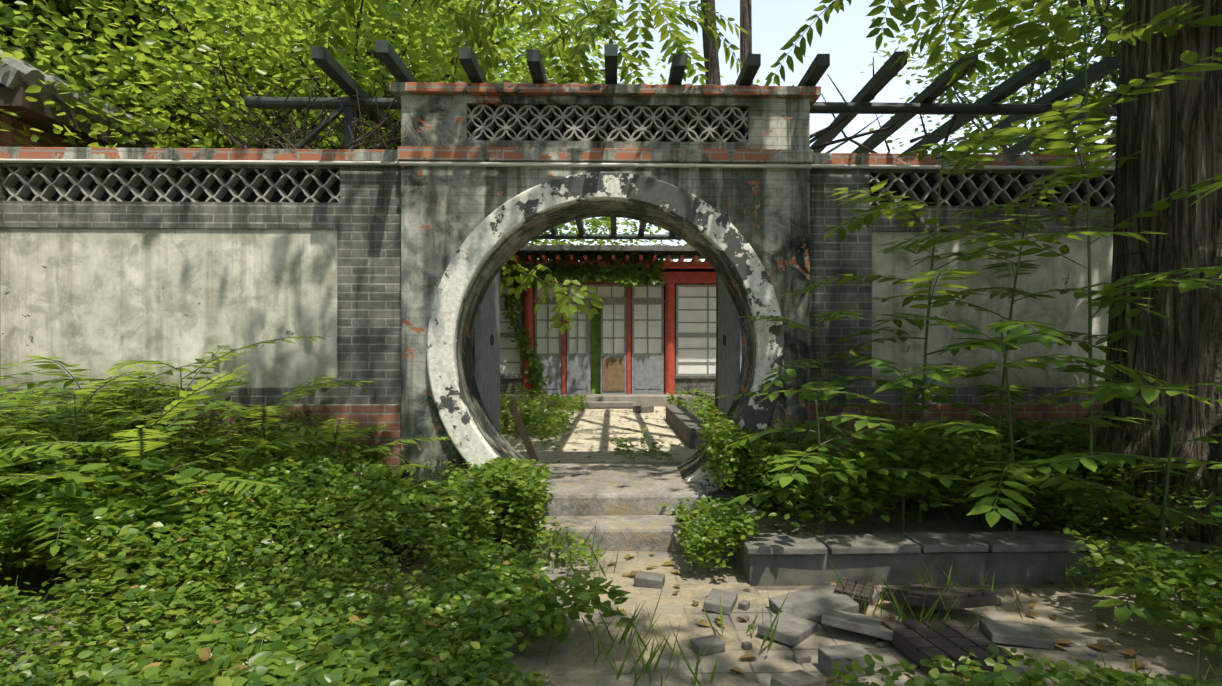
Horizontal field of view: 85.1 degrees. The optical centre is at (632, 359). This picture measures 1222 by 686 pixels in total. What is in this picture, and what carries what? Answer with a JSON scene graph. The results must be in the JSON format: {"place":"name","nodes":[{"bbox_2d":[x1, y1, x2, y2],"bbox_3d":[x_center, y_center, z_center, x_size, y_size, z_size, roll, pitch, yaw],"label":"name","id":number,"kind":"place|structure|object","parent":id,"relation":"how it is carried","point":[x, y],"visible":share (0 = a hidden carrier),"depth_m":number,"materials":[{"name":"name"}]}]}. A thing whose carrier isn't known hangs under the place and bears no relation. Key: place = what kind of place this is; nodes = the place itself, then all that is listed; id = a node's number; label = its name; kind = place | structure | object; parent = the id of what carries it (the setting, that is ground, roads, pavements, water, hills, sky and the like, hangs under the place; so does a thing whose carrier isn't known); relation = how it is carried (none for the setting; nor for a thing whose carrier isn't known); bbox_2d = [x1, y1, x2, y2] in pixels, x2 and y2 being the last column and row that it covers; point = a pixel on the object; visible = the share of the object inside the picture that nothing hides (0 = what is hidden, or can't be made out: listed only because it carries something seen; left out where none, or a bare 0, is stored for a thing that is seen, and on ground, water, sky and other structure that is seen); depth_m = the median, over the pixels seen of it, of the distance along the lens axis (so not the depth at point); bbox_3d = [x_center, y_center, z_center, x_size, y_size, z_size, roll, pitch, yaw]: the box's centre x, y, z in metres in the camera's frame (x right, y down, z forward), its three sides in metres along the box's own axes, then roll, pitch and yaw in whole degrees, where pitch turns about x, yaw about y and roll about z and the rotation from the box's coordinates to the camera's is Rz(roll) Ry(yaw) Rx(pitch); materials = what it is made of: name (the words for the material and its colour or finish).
{"place":"outdoors","nodes":[
{"label":"outdoors","id":0,"kind":"place"},
{"bbox_2d":[0,87,151,147],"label":"roof eave","id":1,"kind":"object","parent":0,"point":[40,115],"visible":0.25,"depth_m":5.72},
{"bbox_2d":[0,0,793,273],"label":"tree","id":2,"kind":"object","parent":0,"point":[421,31],"visible":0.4,"depth_m":6.37,"materials":[{"name":"green plant"}]},
{"bbox_2d":[500,255,603,338],"bbox_3d":[-1.669,-1.324,8.015,2.643,2.181,0.944,0,0,-1],"label":"hanging foliage","id":3,"kind":"object","parent":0,"point":[568,310],"depth_m":7.99,"materials":[{"name":"green plant"}]},
{"bbox_2d":[0,517,1181,685],"bbox_3d":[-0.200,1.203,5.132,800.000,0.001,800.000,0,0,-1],"label":"ground","id":4,"kind":"structure","parent":0,"point":[35,584],"depth_m":3.56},
{"bbox_2d":[0,113,82,146],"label":"side house wall","id":5,"kind":"structure","parent":4,"relation":"on","point":[7,139],"depth_m":5.74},
{"bbox_2d":[0,50,185,147],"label":"roof tiles","id":6,"kind":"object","parent":5,"relation":"on","point":[14,72],"depth_m":5.69,"materials":[{"name":"grey tile"}]},
{"bbox_2d":[0,404,400,517],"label":"brick wall base","id":7,"kind":"object","parent":4,"relation":"on","point":[366,415],"depth_m":5.06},
{"bbox_2d":[0,163,400,404],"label":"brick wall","id":8,"kind":"structure","parent":4,"relation":"on","point":[363,217],"depth_m":5.08,"materials":[{"name":"grey brick"}]},
{"bbox_2d":[0,228,336,387],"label":"wall panel","id":9,"kind":"object","parent":8,"relation":"attached to","point":[97,302],"visible":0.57,"depth_m":5.07,"materials":[{"name":"beige paint"}]},
{"bbox_2d":[1,167,339,202],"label":"lattice wall","id":10,"kind":"structure","parent":8,"relation":"attached to","point":[35,182],"depth_m":5.09,"materials":[{"name":"concrete"}]},
{"bbox_2d":[0,147,398,160],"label":"wall coping","id":11,"kind":"object","parent":8,"relation":"on","point":[191,154],"visible":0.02,"depth_m":5.03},
{"bbox_2d":[0,159,399,165],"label":"wall ledge","id":12,"kind":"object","parent":8,"relation":"attached to","point":[247,162],"depth_m":5.00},
{"bbox_2d":[167,37,991,153],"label":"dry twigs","id":13,"kind":"object","parent":8,"relation":"on","point":[815,135],"visible":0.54,"depth_m":5.29,"materials":[{"name":"plant"}]},
{"bbox_2d":[0,336,454,556],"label":"fern-like pinnate foliage","id":14,"kind":"object","parent":4,"relation":"on","point":[184,405],"visible":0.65,"depth_m":4.04,"materials":[{"name":"green plant"}]},
{"bbox_2d":[501,394,691,408],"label":"house platform","id":15,"kind":"structure","parent":4,"relation":"on","point":[613,401],"depth_m":13.44,"materials":[{"name":"grey stone"}]},
{"bbox_2d":[401,94,809,514],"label":"gate wall","id":16,"kind":"structure","parent":4,"relation":"on","point":[446,211],"depth_m":5.07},
{"bbox_2d":[389,82,820,163],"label":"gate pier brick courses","id":17,"kind":"object","parent":16,"relation":"attached to","point":[645,155],"visible":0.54,"depth_m":5.01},
{"bbox_2d":[399,162,811,168],"bbox_3d":[-0.197,-1.462,5.007,3.100,0.032,0.032,0,0,-1],"label":"ledge","id":18,"kind":"object","parent":16,"relation":"attached to","point":[645,165],"visible":1,"depth_m":5.00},
{"bbox_2d":[427,172,784,494],"bbox_3d":[-0.197,-0.067,5.024,2.680,2.680,0.095,0,0,-1],"label":"moon gate frame","id":19,"kind":"object","parent":16,"relation":"attached to","point":[498,226],"visible":0.73,"depth_m":4.98,"materials":[{"name":"paint"}]},
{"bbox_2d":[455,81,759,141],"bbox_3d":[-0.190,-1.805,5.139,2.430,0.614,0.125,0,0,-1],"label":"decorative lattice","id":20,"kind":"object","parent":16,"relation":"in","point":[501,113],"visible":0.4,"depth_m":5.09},
{"bbox_2d":[475,271,739,431],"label":"gate doors","id":21,"kind":"structure","parent":16,"relation":"attached to","point":[487,363],"depth_m":6.02,"materials":[{"name":"grey wood"}]},
{"bbox_2d":[490,334,725,345],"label":"gate handles","id":22,"kind":"object","parent":21,"relation":"attached to","point":[492,340],"visible":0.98,"depth_m":6.12,"materials":[{"name":"black metal"}]},
{"bbox_2d":[471,110,744,141],"bbox_3d":[-0.194,-1.797,5.312,2.140,0.280,0.240,0,0,-1],"label":"lattice","id":23,"kind":"object","parent":16,"relation":"in","point":[608,131],"visible":0.14,"depth_m":5.19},
{"bbox_2d":[0,372,1221,685],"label":"ground cover foliage","id":24,"kind":"object","parent":4,"relation":"on","point":[292,648],"visible":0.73,"depth_m":3.19,"materials":[{"name":"green plant"}]},
{"bbox_2d":[0,389,1219,685],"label":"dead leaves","id":25,"kind":"object","parent":24,"relation":"on","point":[204,653],"visible":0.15,"depth_m":3.14,"materials":[{"name":"plant"}]},
{"bbox_2d":[0,0,1221,581],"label":"tree","id":26,"kind":"object","parent":4,"relation":"on","point":[1172,132],"depth_m":3.87,"materials":[{"name":"green plant"}]},
{"bbox_2d":[31,0,1122,257],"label":"foliage","id":27,"kind":"object","parent":26,"relation":"on","point":[969,86],"visible":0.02,"depth_m":13.33,"materials":[{"name":"green plant"}]},
{"bbox_2d":[316,527,1221,685],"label":"paving","id":28,"kind":"structure","parent":4,"relation":"on","point":[1164,651],"depth_m":2.90,"materials":[{"name":"beige stone"}]},
{"bbox_2d":[408,571,1096,685],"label":"loose bricks","id":29,"kind":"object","parent":28,"relation":"on","point":[803,613],"depth_m":2.84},
{"bbox_2d":[372,407,1221,682],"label":"fallen leaves","id":30,"kind":"object","parent":28,"relation":"on","point":[1129,652],"visible":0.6,"depth_m":3.05,"materials":[{"name":"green plant"}]},
{"bbox_2d":[834,575,1012,672],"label":"roof tiles","id":31,"kind":"object","parent":28,"relation":"on","point":[915,641],"visible":0.92,"depth_m":2.80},
{"bbox_2d":[748,496,1097,534],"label":"planter soil","id":32,"kind":"structure","parent":4,"relation":"on","point":[934,521],"depth_m":4.34,"materials":[{"name":"brown soil"}]},
{"bbox_2d":[709,499,1201,585],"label":"planter kerb","id":33,"kind":"structure","parent":4,"relation":"on","point":[816,570],"depth_m":3.55,"materials":[{"name":"concrete"}]},
{"bbox_2d":[708,490,1215,554],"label":"planter cap stones","id":34,"kind":"object","parent":33,"relation":"on","point":[770,541],"visible":0.6,"depth_m":3.59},
{"bbox_2d":[810,168,1114,403],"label":"brick wall","id":35,"kind":"structure","parent":4,"relation":"on","point":[833,255],"depth_m":5.18,"materials":[{"name":"grey brick"}]},
{"bbox_2d":[812,164,1114,169],"bbox_3d":[4.375,-1.487,5.196,6.050,0.032,0.032,0,0,-1],"label":"wall coping","id":36,"kind":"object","parent":35,"relation":"attached to","point":[846,166],"depth_m":5.13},
{"bbox_2d":[812,153,1114,165],"bbox_3d":[4.369,-1.552,5.466,6.050,0.090,0.510,0,0,-1],"label":"wall coping","id":37,"kind":"object","parent":35,"relation":"on","point":[912,159],"depth_m":5.16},
{"bbox_2d":[869,173,1114,206],"bbox_3d":[4.658,-1.327,5.309,5.652,0.359,0.098,0,0,-1],"label":"lattice","id":38,"kind":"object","parent":35,"relation":"attached to","point":[1106,183],"depth_m":5.24,"materials":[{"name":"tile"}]},
{"bbox_2d":[872,232,1112,386],"bbox_3d":[4.644,-0.392,5.475,5.580,1.210,0.425,0,0,-1],"label":"wall panel","id":39,"kind":"object","parent":35,"relation":"attached to","point":[1068,311],"visible":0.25,"depth_m":5.22,"materials":[{"name":"grey paint"}]},
{"bbox_2d":[70,0,1123,261],"label":"sky","id":40,"kind":"structure","parent":0,"point":[774,22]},
{"bbox_2d":[500,407,703,461],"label":"courtyard paving","id":41,"kind":"structure","parent":0,"point":[582,441],"depth_m":7.91,"materials":[{"name":"beige stone"}]},
{"bbox_2d":[509,400,537,461],"bbox_3d":[-1.003,0.683,6.113,0.349,0.615,0.159,0,0,-33],"label":"leaning plank","id":42,"kind":"object","parent":41,"relation":"on","point":[513,408],"visible":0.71,"depth_m":6.05,"materials":[{"name":"brown wood"}]},
{"bbox_2d":[500,251,714,461],"bbox_3d":[-0.824,-0.605,10.075,9.116,3.354,7.988,0,0,-1],"label":"courtyard foliage","id":43,"kind":"object","parent":41,"relation":"on","point":[626,276],"visible":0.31,"depth_m":13.56,"materials":[{"name":"green plant"}]},
{"bbox_2d":[500,389,714,454],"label":"yellowing courtyard weeds","id":44,"kind":"object","parent":41,"relation":"on","point":[529,429],"visible":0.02,"depth_m":8.65,"materials":[{"name":"green plant"}]},
{"bbox_2d":[500,394,714,448],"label":"courtyard kerb stones","id":45,"kind":"object","parent":41,"relation":"on","point":[682,422],"visible":0.31,"depth_m":8.96,"materials":[{"name":"grey stone"}]},
{"bbox_2d":[533,268,715,393],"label":"columns","id":46,"kind":"structure","parent":41,"relation":"on","point":[689,270],"depth_m":14.46,"materials":[{"name":"red wood"}]},
{"bbox_2d":[244,41,1118,239],"bbox_3d":[0.606,-0.617,8.058,7.450,3.140,6.890,0,0,-1],"label":"pergola","id":47,"kind":"object","parent":41,"relation":"on","point":[336,72],"visible":0.48,"depth_m":5.25,"materials":[{"name":"paint"}]},
{"bbox_2d":[583,222,654,233],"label":"pergola wires","id":48,"kind":"object","parent":47,"relation":"attached to","point":[616,231],"visible":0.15,"depth_m":11.03,"materials":[{"name":"black metal"}]},
{"bbox_2d":[500,378,714,394],"bbox_3d":[-0.718,0.573,14.237,8.800,0.340,0.270,0,0,-1],"label":"wall below window","id":49,"kind":"structure","parent":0,"point":[706,385],"depth_m":14.15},
{"bbox_2d":[500,376,714,378],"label":"house sill stones","id":50,"kind":"object","parent":49,"relation":"on","point":[511,377],"visible":0.14,"depth_m":14.10,"materials":[{"name":"grey stone"}]},
{"bbox_2d":[500,255,715,394],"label":"house","id":51,"kind":"structure","parent":0,"point":[640,345],"depth_m":14.13,"materials":[{"name":"red wood"}]},
{"bbox_2d":[591,303,600,393],"bbox_3d":[-0.802,-0.237,14.405,0.220,1.960,0.010,0,0,-1],"label":"door curtain","id":52,"kind":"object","parent":51,"relation":"attached to","point":[596,354],"visible":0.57,"depth_m":14.40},
{"bbox_2d":[535,302,663,393],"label":"door panels","id":53,"kind":"object","parent":51,"relation":"attached to","point":[647,374],"visible":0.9,"depth_m":14.12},
{"bbox_2d":[603,358,624,390],"bbox_3d":[-0.410,0.313,14.119,0.470,0.700,0.020,0,0,-1],"label":"door panel","id":54,"kind":"object","parent":53,"relation":"attached to","point":[613,374],"visible":0.86,"depth_m":14.11,"materials":[{"name":"brown wood"}]},
{"bbox_2d":[518,244,704,258],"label":"house roof","id":55,"kind":"structure","parent":51,"relation":"attached to","point":[687,252],"depth_m":13.30,"materials":[{"name":"tile"}]},
{"bbox_2d":[500,284,741,375],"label":"window panes","id":56,"kind":"structure","parent":51,"relation":"attached to","point":[647,301],"depth_m":14.14,"materials":[{"name":"beige paper"}]},
{"bbox_2d":[0,0,1221,606],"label":"branches","id":57,"kind":"object","parent":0,"point":[1010,410],"depth_m":4.39,"materials":[{"name":"plant"}]},
{"bbox_2d":[506,462,728,551],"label":"gate steps","id":58,"kind":"structure","parent":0,"point":[621,503],"depth_m":4.51,"materials":[{"name":"grey stone"}]},
{"bbox_2d":[310,0,1221,625],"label":"tree leaves","id":59,"kind":"object","parent":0,"point":[1022,34],"visible":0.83,"depth_m":3.98,"materials":[{"name":"green plant"}]},
{"bbox_2d":[810,403,1102,496],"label":"red brick wall","id":60,"kind":"structure","parent":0,"point":[1046,412],"depth_m":5.17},
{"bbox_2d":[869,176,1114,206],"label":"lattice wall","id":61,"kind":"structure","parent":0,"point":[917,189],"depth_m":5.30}
]}

